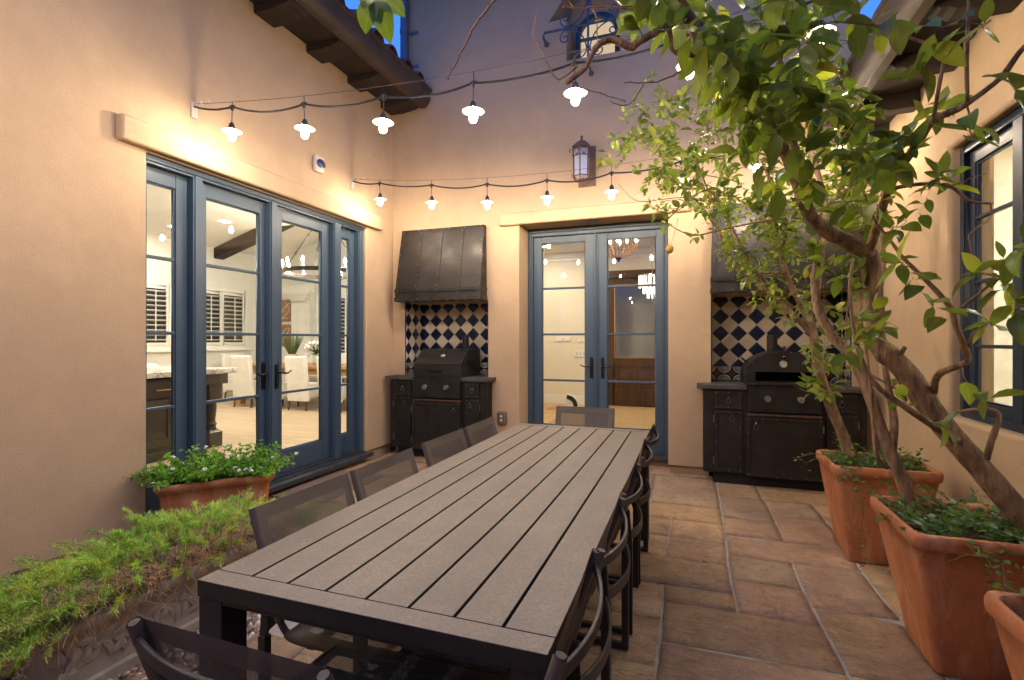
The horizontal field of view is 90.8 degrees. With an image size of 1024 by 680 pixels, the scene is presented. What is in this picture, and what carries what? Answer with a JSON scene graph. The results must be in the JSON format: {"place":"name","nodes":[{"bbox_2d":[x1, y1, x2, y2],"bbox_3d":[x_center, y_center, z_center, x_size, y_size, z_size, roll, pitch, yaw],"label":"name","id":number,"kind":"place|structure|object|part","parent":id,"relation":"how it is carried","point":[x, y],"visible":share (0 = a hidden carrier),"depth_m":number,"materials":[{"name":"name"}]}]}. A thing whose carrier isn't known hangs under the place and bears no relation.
{"place":"outdoors","nodes":[
{"label":"outdoors","id":0,"kind":"place"},
{"bbox_2d":[0,545,255,679],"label":"gravel bed","id":1,"kind":"object","parent":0,"point":[10,662],"depth_m":2.19,"materials":[{"name":"grey gravel"}]},
{"bbox_2d":[0,611,260,679],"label":"gravel","id":2,"kind":"structure","parent":1,"relation":"on","point":[253,623],"depth_m":2.12,"materials":[{"name":"grey gravel"}]},
{"bbox_2d":[4,519,256,679],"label":"stone trough","id":3,"kind":"object","parent":2,"relation":"on","point":[113,659],"visible":0.43,"depth_m":2.07,"materials":[{"name":"stone"}]},
{"bbox_2d":[0,487,287,678],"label":"asparagus fern","id":4,"kind":"object","parent":3,"relation":"in","point":[37,587],"visible":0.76,"depth_m":2.19,"materials":[{"name":"green plant"}]},
{"bbox_2d":[147,363,158,366],"bbox_3d":[-4.835,0.785,6.539,0.420,0.974,0.475,0,0,20],"label":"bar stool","id":5,"kind":"object","parent":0,"point":[150,365],"visible":0.01,"depth_m":6.50,"materials":[{"name":"white"}]},
{"bbox_2d":[147,366,236,463],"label":"kitchen island","id":6,"kind":"structure","parent":0,"point":[158,421],"depth_m":5.37,"materials":[{"name":"wood"}]},
{"bbox_3d":[-3.725,0.881,5.181,0.057,0.506,0.600,0,0,20],"label":"cupboard door","id":7,"kind":"part","parent":6,"relation":"part of","materials":[{"name":"brown wood"}]},
{"bbox_2d":[147,184,289,236],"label":"dining ceiling","id":8,"kind":"structure","parent":0,"point":[158,210],"depth_m":8.30,"materials":[{"name":"white paint"}]},
{"bbox_2d":[282,231,345,279],"bbox_3d":[-2.968,-1.512,7.946,1.213,0.984,1.210,0,0,20],"label":"ring chandelier","id":9,"kind":"object","parent":8,"relation":"hanging from","point":[287,269],"visible":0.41,"depth_m":7.58,"materials":[{"name":"black metal"}]},
{"bbox_2d":[147,397,345,482],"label":"dining floor","id":10,"kind":"structure","parent":0,"point":[236,424],"depth_m":7.70,"materials":[{"name":"beige wood"}]},
{"bbox_2d":[221,353,255,399],"bbox_3d":[-5.762,0.780,10.686,0.557,0.983,0.470,0,0,20],"label":"slipcovered chair","id":11,"kind":"object","parent":10,"relation":"on","point":[225,361],"visible":0.37,"depth_m":10.55,"materials":[{"name":"white fabric"}]},
{"bbox_2d":[230,355,255,407],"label":"slipcovered chair","id":12,"kind":"object","parent":10,"relation":"on","point":[243,382],"visible":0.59,"depth_m":9.47,"materials":[{"name":"white fabric"}]},
{"bbox_2d":[147,233,345,397],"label":"dining wall","id":13,"kind":"structure","parent":10,"relation":"on","point":[303,317],"depth_m":11.75,"materials":[{"name":"white paint"}]},
{"bbox_2d":[147,280,170,352],"bbox_3d":[-6.923,-0.449,9.374,0.090,1.368,1.350,0,0,20],"label":"plantation shutter","id":14,"kind":"object","parent":13,"relation":"attached to","point":[158,305],"visible":0.23,"depth_m":9.74,"materials":[{"name":"white wood"}]},
{"bbox_2d":[206,287,248,350],"bbox_3d":[-6.334,-0.449,11.037,0.090,1.368,1.380,0,0,20],"label":"plantation shutter","id":15,"kind":"object","parent":13,"relation":"attached to","point":[226,310],"visible":0.77,"depth_m":11.14,"materials":[{"name":"white wood"}]},
{"bbox_2d":[167,226,317,257],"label":"vaulted ceiling","id":16,"kind":"structure","parent":13,"relation":"on","point":[294,237],"depth_m":11.43,"materials":[{"name":"white paint"}]},
{"bbox_2d":[214,225,293,259],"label":"ceiling beam","id":17,"kind":"structure","parent":16,"relation":"attached to","point":[235,245],"depth_m":10.72,"materials":[{"name":"brown wood"}]},
{"bbox_2d":[282,300,290,321],"bbox_3d":[-5.601,-0.725,12.463,0.440,0.535,0.037,0,0,20],"label":"framed picture","id":18,"kind":"object","parent":13,"relation":"attached to","point":[286,310],"visible":0.51,"depth_m":12.44,"materials":[{"name":"brown wood"}]},
{"bbox_2d":[282,324,290,345],"bbox_3d":[-5.601,-0.115,12.463,0.440,0.535,0.037,0,0,20],"label":"framed picture","id":19,"kind":"object","parent":13,"relation":"attached to","point":[286,328],"visible":0.3,"depth_m":12.44,"materials":[{"name":"brown wood"}]},
{"bbox_2d":[282,285,313,300],"bbox_3d":[-5.107,-1.110,12.031,0.840,0.360,0.167,0,0,20],"label":"pilaster capital","id":20,"kind":"object","parent":13,"relation":"attached to","point":[299,293],"visible":0.95,"depth_m":11.96,"materials":[{"name":"white paint"}]},
{"bbox_2d":[317,292,345,353],"bbox_3d":[-4.242,-0.320,11.957,0.980,1.609,0.090,0,0,20],"label":"plantation shutter","id":21,"kind":"object","parent":13,"relation":"attached to","point":[343,320],"visible":0.12,"depth_m":11.90,"materials":[{"name":"white wood"}]},
{"bbox_2d":[282,377,298,406],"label":"slipcovered chair","id":22,"kind":"object","parent":10,"relation":"on","point":[284,387],"visible":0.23,"depth_m":9.32,"materials":[{"name":"white fabric"}]},
{"bbox_2d":[236,362,345,403],"bbox_3d":[-3.635,0.875,9.880,3.650,0.790,1.040,0,0,20],"label":"dining table","id":23,"kind":"object","parent":10,"relation":"on","point":[312,368],"visible":0.14,"depth_m":9.51,"materials":[{"name":"brown wood"}]},
{"bbox_2d":[304,341,318,357],"bbox_3d":[-3.840,0.245,9.854,0.484,0.470,0.497,0,0,20],"label":"tulip vase","id":24,"kind":"object","parent":23,"relation":"on","point":[308,348],"visible":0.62,"depth_m":9.81,"materials":[{"name":"white plant"}]},
{"bbox_2d":[284,356,318,410],"bbox_3d":[-3.791,0.780,9.247,0.470,0.983,0.557,0,0,20],"label":"slipcovered chair","id":25,"kind":"object","parent":10,"relation":"on","point":[297,376],"visible":0.9,"depth_m":9.02,"materials":[{"name":"white fabric"}]},
{"bbox_2d":[303,353,318,397],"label":"slipcovered chair","id":26,"kind":"object","parent":10,"relation":"on","point":[312,378],"visible":0.16,"depth_m":11.09,"materials":[{"name":"white fabric"}]},
{"bbox_2d":[316,357,345,402],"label":"slipcovered chair","id":27,"kind":"object","parent":10,"relation":"on","point":[343,392],"visible":0.24,"depth_m":8.85,"materials":[{"name":"white fabric"}]},
{"bbox_2d":[341,353,345,401],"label":"slipcovered chair","id":28,"kind":"object","parent":10,"relation":"on","point":[343,357],"visible":0.12,"depth_m":10.85,"materials":[{"name":"white fabric"}]},
{"bbox_2d":[282,332,303,356],"bbox_3d":[-4.341,0.161,9.975,0.493,0.639,0.478,0,0,20],"label":"grass vase","id":29,"kind":"object","parent":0,"point":[292,349],"depth_m":9.90,"materials":[{"name":"green plant"}]},
{"bbox_2d":[390,446,395,451],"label":"ground","id":30,"kind":"structure","parent":0,"point":[392,448],"depth_m":6.52,"materials":[{"name":"black"}]},
{"bbox_2d":[0,0,431,586],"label":"house wing","id":31,"kind":"structure","parent":30,"relation":"on","point":[100,128],"depth_m":3.55,"materials":[{"name":"beige paint"}]},
{"bbox_2d":[203,183,267,457],"bbox_3d":[-2.313,0.007,4.214,0.114,2.478,0.656,0,0,20],"label":"french door","id":32,"kind":"structure","parent":31,"relation":"in","point":[213,194],"depth_m":4.46,"materials":[{"name":"blue wood"}]},
{"bbox_2d":[277,207,328,473],"bbox_3d":[-2.047,0.007,4.966,0.114,2.478,0.761,0,0,20],"label":"french door","id":33,"kind":"structure","parent":31,"relation":"in","point":[313,451],"depth_m":5.13,"materials":[{"name":"blue wood"}]},
{"bbox_2d":[313,155,325,173],"bbox_3d":[-1.903,-1.740,5.005,0.067,0.160,0.124,0,0,20],"label":"alarm sounder","id":34,"kind":"object","parent":31,"relation":"attached to","point":[319,165],"visible":1,"depth_m":4.97,"materials":[{"name":"beige plastic"}]},
{"bbox_2d":[190,0,836,140],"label":"string light","id":35,"kind":"object","parent":31,"relation":"hanging from","point":[473,111],"visible":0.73,"depth_m":3.19,"materials":[{"name":"white glass"}]},
{"bbox_2d":[350,117,876,208],"bbox_3d":[0.676,-1.588,4.772,5.099,0.562,0.142,0,0,17],"label":"string light","id":36,"kind":"object","parent":31,"relation":"hanging from","point":[611,191],"visible":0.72,"depth_m":4.96,"materials":[{"name":"grey metal"}]},
{"bbox_2d":[616,286,654,356],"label":"porch wall","id":37,"kind":"structure","parent":30,"relation":"on","point":[635,309],"depth_m":10.36,"materials":[{"name":"beige paint"}]},
{"bbox_2d":[815,0,1023,504],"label":"house wing","id":38,"kind":"structure","parent":30,"relation":"on","point":[940,245],"depth_m":3.26,"materials":[{"name":"beige paint"}]},
{"bbox_2d":[960,105,1023,433],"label":"window frame","id":39,"kind":"structure","parent":38,"relation":"in","point":[1015,118],"depth_m":2.76,"materials":[{"name":"paint"}]},
{"bbox_2d":[122,450,965,679],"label":"patio paving","id":40,"kind":"structure","parent":0,"point":[764,578],"depth_m":2.66,"materials":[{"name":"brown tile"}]},
{"bbox_2d":[153,470,274,546],"bbox_3d":[-2.083,1.159,3.570,0.724,0.426,0.364,0,0,-30],"label":"terracotta planter","id":41,"kind":"object","parent":40,"relation":"on","point":[175,497],"visible":0.41,"depth_m":3.41,"materials":[{"name":"ceramic"}]},
{"bbox_2d":[125,439,298,492],"bbox_3d":[-2.063,0.859,3.579,1.082,0.285,0.650,0,0,-30],"label":"lantana shrub","id":42,"kind":"object","parent":41,"relation":"on","point":[214,466],"visible":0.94,"depth_m":3.49,"materials":[{"name":"green plant"}]},
{"bbox_2d":[126,616,474,679],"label":"sling chair","id":43,"kind":"object","parent":40,"relation":"on","point":[165,652],"visible":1,"depth_m":0.94,"materials":[{"name":"black fabric"}]},
{"bbox_2d":[272,471,353,497],"bbox_3d":[-1.686,1.363,4.740,0.538,0.014,0.933,0,0,20],"label":"door mat","id":44,"kind":"object","parent":40,"relation":"on","point":[312,483],"depth_m":4.76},
{"bbox_2d":[248,473,416,663],"bbox_3d":[-0.505,0.953,1.749,0.624,0.826,0.494,0,0,20],"label":"sling chair","id":45,"kind":"object","parent":40,"relation":"on","point":[276,520],"visible":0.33,"depth_m":1.65,"materials":[{"name":"grey fabric"}]},
{"bbox_2d":[349,448,417,501],"bbox_3d":[-0.335,0.953,2.230,0.624,0.826,0.494,0,0,20],"label":"sling chair","id":46,"kind":"object","parent":40,"relation":"on","point":[368,480],"visible":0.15,"depth_m":2.27,"materials":[{"name":"grey fabric"}]},
{"bbox_2d":[198,423,648,679],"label":"outdoor table","id":47,"kind":"object","parent":40,"relation":"on","point":[478,553],"visible":0.89,"depth_m":1.46,"materials":[{"name":"wood"}]},
{"bbox_2d":[385,374,495,456],"bbox_3d":[-0.785,0.899,6.127,1.330,0.942,0.736,0,0,20],"label":"grill cabinet","id":48,"kind":"object","parent":40,"relation":"on","point":[415,422],"visible":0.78,"depth_m":5.82,"materials":[{"name":"metal"}]},
{"bbox_3d":[-1.305,0.963,5.990,0.240,0.586,0.029,0,0,20],"label":"cabinet door","id":49,"kind":"part","parent":48,"relation":"part of","materials":[{"name":"metal"}]},
{"bbox_3d":[-0.879,0.991,5.786,0.626,0.551,0.029,0,0,20],"label":"cabinet door","id":50,"kind":"part","parent":48,"relation":"part of","materials":[{"name":"metal"}]},
{"bbox_2d":[412,335,479,398],"bbox_3d":[-0.768,0.302,6.035,0.645,0.725,0.626,0,0,20],"label":"gas grill","id":51,"kind":"object","parent":48,"relation":"on","point":[440,373],"visible":1,"depth_m":5.84,"materials":[{"name":"metal"}]},
{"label":"cabinet door","id":52,"kind":"part","parent":48,"relation":"part of","materials":[{"name":"metal"}]},
{"bbox_2d":[421,428,468,467],"bbox_3d":[-0.137,0.953,2.791,0.624,0.826,0.494,0,0,20],"label":"sling chair","id":53,"kind":"object","parent":40,"relation":"on","point":[440,449],"visible":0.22,"depth_m":2.84,"materials":[{"name":"grey fabric"}]},
{"bbox_2d":[464,416,497,447],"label":"sling chair","id":54,"kind":"object","parent":40,"relation":"on","point":[480,431],"visible":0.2,"depth_m":3.33,"materials":[{"name":"grey fabric"}]},
{"bbox_2d":[374,548,602,679],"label":"sling chair","id":55,"kind":"object","parent":40,"relation":"on","point":[562,665],"visible":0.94,"depth_m":1.30,"materials":[{"name":"black metal"}]},
{"bbox_2d":[404,497,627,679],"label":"sling chair","id":56,"kind":"object","parent":40,"relation":"on","point":[602,664],"visible":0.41,"depth_m":1.46,"materials":[{"name":"black metal"}]},
{"bbox_2d":[555,406,614,428],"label":"sling chair","id":57,"kind":"object","parent":40,"relation":"on","point":[595,417],"visible":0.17,"depth_m":4.06,"materials":[{"name":"grey fabric"}]},
{"bbox_2d":[576,463,642,649],"bbox_3d":[0.221,0.953,2.097,0.624,0.826,0.494,0,0,21],"label":"sling chair","id":58,"kind":"object","parent":40,"relation":"on","point":[621,584],"visible":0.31,"depth_m":2.22,"materials":[{"name":"black metal"}]},
{"bbox_2d":[581,438,652,634],"bbox_3d":[0.413,0.953,2.639,0.624,0.826,0.494,0,0,17],"label":"sling chair","id":59,"kind":"object","parent":40,"relation":"on","point":[633,534],"visible":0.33,"depth_m":2.42,"materials":[{"name":"black metal"}]},
{"bbox_2d":[608,424,658,584],"bbox_3d":[0.586,0.953,3.129,0.624,0.826,0.494,0,0,20],"label":"sling chair","id":60,"kind":"object","parent":40,"relation":"on","point":[644,499],"visible":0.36,"depth_m":3.24,"materials":[{"name":"black metal"}]},
{"bbox_2d":[393,0,878,475],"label":"house wing","id":61,"kind":"structure","parent":40,"relation":"on","point":[535,126],"depth_m":5.73,"materials":[{"name":"beige paint"}]},
{"bbox_2d":[394,224,486,302],"bbox_3d":[-0.851,-0.891,5.956,1.125,0.877,0.211,0,0,20],"label":"range hood","id":62,"kind":"object","parent":61,"relation":"attached to","point":[449,264],"visible":1,"depth_m":5.91,"materials":[{"name":"metal"}]},
{"bbox_2d":[497,411,506,424],"bbox_3d":[-0.116,0.891,5.783,0.110,0.147,0.048,0,0,20],"label":"wall outlet","id":63,"kind":"object","parent":61,"relation":"attached to","point":[501,417],"depth_m":5.77,"materials":[{"name":"brown metal"}]},
{"bbox_2d":[534,234,593,424],"bbox_3d":[0.601,0.011,5.953,0.725,2.486,0.114,0,0,20],"label":"french door","id":64,"kind":"structure","parent":61,"relation":"in","point":[539,333],"depth_m":6.00,"materials":[{"name":"blue wood"}]},
{"bbox_2d":[569,135,595,187],"bbox_3d":[0.741,-1.913,5.351,0.246,0.505,0.292,0,0,20],"label":"wall lantern","id":65,"kind":"object","parent":61,"relation":"attached to","point":[584,154],"depth_m":5.32,"materials":[{"name":"metal"}]},
{"bbox_2d":[575,11,619,58],"bbox_3d":[0.992,-3.440,5.797,0.600,0.620,0.112,0,0,20],"label":"arched window","id":66,"kind":"structure","parent":61,"relation":"in","point":[603,31],"depth_m":5.82,"materials":[{"name":"glass"}]},
{"bbox_2d":[598,229,663,452],"bbox_3d":[1.313,0.011,5.701,0.777,2.486,0.114,0,0,20],"label":"french door","id":67,"kind":"structure","parent":61,"relation":"in","point":[603,238],"depth_m":5.69,"materials":[{"name":"blue wood"}]},
{"bbox_2d":[710,195,862,294],"bbox_3d":[2.555,-0.891,4.750,1.290,0.877,0.211,0,0,20],"label":"range hood","id":68,"kind":"object","parent":61,"relation":"attached to","point":[723,279],"visible":0.43,"depth_m":4.77,"materials":[{"name":"metal"}]},
{"bbox_2d":[697,380,873,490],"bbox_3d":[2.574,0.899,4.938,1.445,0.942,0.736,0,0,20],"label":"grill cabinet","id":69,"kind":"object","parent":40,"relation":"on","point":[742,444],"visible":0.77,"depth_m":4.66,"materials":[{"name":"metal"}]},
{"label":"cabinet door","id":70,"kind":"part","parent":69,"relation":"part of","materials":[{"name":"metal"}]},
{"bbox_2d":[740,335,820,414],"bbox_3d":[2.567,0.307,4.851,0.696,0.715,0.621,0,0,20],"label":"pizza oven","id":71,"kind":"object","parent":69,"relation":"on","point":[769,378],"visible":0.82,"depth_m":4.65,"materials":[{"name":"metal"}]},
{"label":"cabinet door","id":72,"kind":"part","parent":69,"relation":"part of","materials":[{"name":"metal"}]},
{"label":"cabinet door","id":73,"kind":"part","parent":69,"relation":"part of","materials":[{"name":"metal"}]},
{"bbox_2d":[816,449,943,565],"bbox_3d":[2.323,1.069,3.248,0.564,0.602,0.529,0,0,20],"label":"terracotta pot","id":74,"kind":"object","parent":40,"relation":"on","point":[846,517],"visible":0.65,"depth_m":3.09,"materials":[{"name":"ceramic"}]},
{"bbox_2d":[596,54,879,466],"bbox_3d":[1.707,-0.670,3.515,2.292,3.150,1.165,0,0,0],"label":"lemon tree","id":75,"kind":"object","parent":74,"relation":"in","point":[783,246],"visible":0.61,"depth_m":3.35,"materials":[{"name":"green plant"}]},
{"bbox_2d":[792,432,938,563],"bbox_3d":[2.237,0.973,3.238,0.770,0.708,0.747,0,0,20],"label":"creeping fig","id":76,"kind":"object","parent":74,"relation":"in","point":[869,462],"visible":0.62,"depth_m":3.19,"materials":[{"name":"green plant"}]},
{"bbox_2d":[870,495,1023,679],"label":"terracotta pot","id":77,"kind":"object","parent":40,"relation":"on","point":[950,627],"visible":0.74,"depth_m":2.02,"materials":[{"name":"ceramic"}]},
{"bbox_2d":[357,0,1023,534],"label":"lemon tree","id":78,"kind":"object","parent":77,"relation":"in","point":[743,76],"visible":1,"depth_m":1.83,"materials":[{"name":"green plant"}]},
{"bbox_2d":[835,459,1023,616],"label":"creeping fig","id":79,"kind":"object","parent":77,"relation":"in","point":[985,525],"visible":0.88,"depth_m":2.15,"materials":[{"name":"green plant"}]},
{"bbox_2d":[984,590,1023,679],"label":"terracotta pot","id":80,"kind":"object","parent":40,"relation":"on","point":[1003,609],"visible":0.99,"depth_m":1.47,"materials":[{"name":"ceramic"}]},
{"bbox_2d":[948,530,1023,617],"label":"creeping fig","id":81,"kind":"object","parent":80,"relation":"in","point":[1008,562],"visible":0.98,"depth_m":1.55,"materials":[{"name":"green plant"}]},
{"bbox_2d":[544,403,654,422],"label":"hall floor","id":82,"kind":"structure","parent":0,"point":[549,415],"depth_m":9.38,"materials":[{"name":"brown wood"}]},
{"bbox_2d":[567,393,578,406],"bbox_3d":[1.152,1.135,9.544,0.240,0.240,0.058,0,0,20],"label":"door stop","id":83,"kind":"object","parent":82,"relation":"on","point":[572,400],"depth_m":9.53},
{"bbox_2d":[543,257,654,395],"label":"hall wall","id":84,"kind":"structure","parent":82,"relation":"on","point":[564,310],"depth_m":10.06,"materials":[{"name":"beige paint"}]},
{"bbox_2d":[556,337,570,340],"bbox_3d":[1.021,-0.020,10.074,0.300,0.090,0.024,0,0,20],"label":"thermostat","id":85,"kind":"object","parent":84,"relation":"attached to","point":[563,338],"visible":1,"depth_m":10.06,"materials":[{"name":"white plastic"}]},
{"bbox_2d":[544,394,584,404],"bbox_3d":[2.435,1.185,9.573,5.400,0.171,0.024,0,0,20],"label":"baseboard","id":86,"kind":"object","parent":84,"relation":"attached to","point":[559,399],"visible":0.14,"depth_m":10.09,"materials":[{"name":"white wood"}]},
{"bbox_2d":[575,350,584,356],"bbox_3d":[1.351,0.270,9.957,0.240,0.130,0.024,0,0,20],"label":"switch plate","id":87,"kind":"object","parent":84,"relation":"attached to","point":[579,353],"visible":0.91,"depth_m":9.96,"materials":[{"name":"white plastic"}]},
{"bbox_2d":[543,238,654,253],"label":"hall ceiling","id":88,"kind":"structure","parent":84,"relation":"on","point":[578,247],"depth_m":9.35,"materials":[{"name":"white paint"}]},
{"bbox_2d":[609,239,640,261],"bbox_3d":[1.561,-1.435,7.404,0.676,0.590,0.670,0,0,20],"label":"bead chandelier","id":89,"kind":"object","parent":88,"relation":"hanging from","point":[618,258],"visible":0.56,"depth_m":7.31,"materials":[{"name":"brown wood"}]},
{"bbox_2d":[638,238,654,298],"bbox_3d":[2.386,-1.220,8.597,0.470,1.020,0.470,0,0,20],"label":"crystal chandelier","id":90,"kind":"object","parent":88,"relation":"hanging from","point":[648,290],"visible":0.64,"depth_m":8.59,"materials":[{"name":"glass"}]},
{"bbox_2d":[543,247,654,261],"bbox_3d":[2.428,-1.649,9.552,5.400,0.159,0.069,0,0,20],"label":"crown molding","id":91,"kind":"object","parent":84,"relation":"attached to","point":[578,256],"visible":0.29,"depth_m":9.93,"materials":[{"name":"white"}]},
{"bbox_2d":[609,269,654,406],"bbox_3d":[2.375,-0.033,9.672,1.260,2.607,0.160,0,0,20],"label":"entry door","id":92,"kind":"structure","parent":84,"relation":"attached to","point":[632,369],"depth_m":9.69,"materials":[{"name":"brown wood"}]},
{"bbox_2d":[609,277,654,406],"bbox_3d":[2.370,0.038,9.658,1.076,2.455,0.050,0,0,20],"label":"door slab","id":93,"kind":"structure","parent":92,"relation":"in","point":[618,395],"depth_m":9.71,"materials":[{"name":"brown wood"}]},
{"bbox_2d":[548,406,654,428],"bbox_3d":[1.796,1.264,8.143,2.050,0.013,2.350,0,0,20],"label":"entry rug","id":94,"kind":"object","parent":82,"relation":"on","point":[636,418],"visible":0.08,"depth_m":8.10,"materials":[{"name":"carpet"}]},
{"bbox_2d":[345,0,880,57],"label":"sky","id":95,"kind":"structure","parent":0,"point":[869,8],"materials":[{"name":"blue"}]},
{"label":"side room floor","id":96,"kind":"structure","parent":0,"visible":0},
{"bbox_2d":[994,145,1012,405],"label":"side room wall","id":97,"kind":"structure","parent":96,"relation":"on","point":[1003,236],"depth_m":4.26,"materials":[{"name":"beige paint"}]}
]}

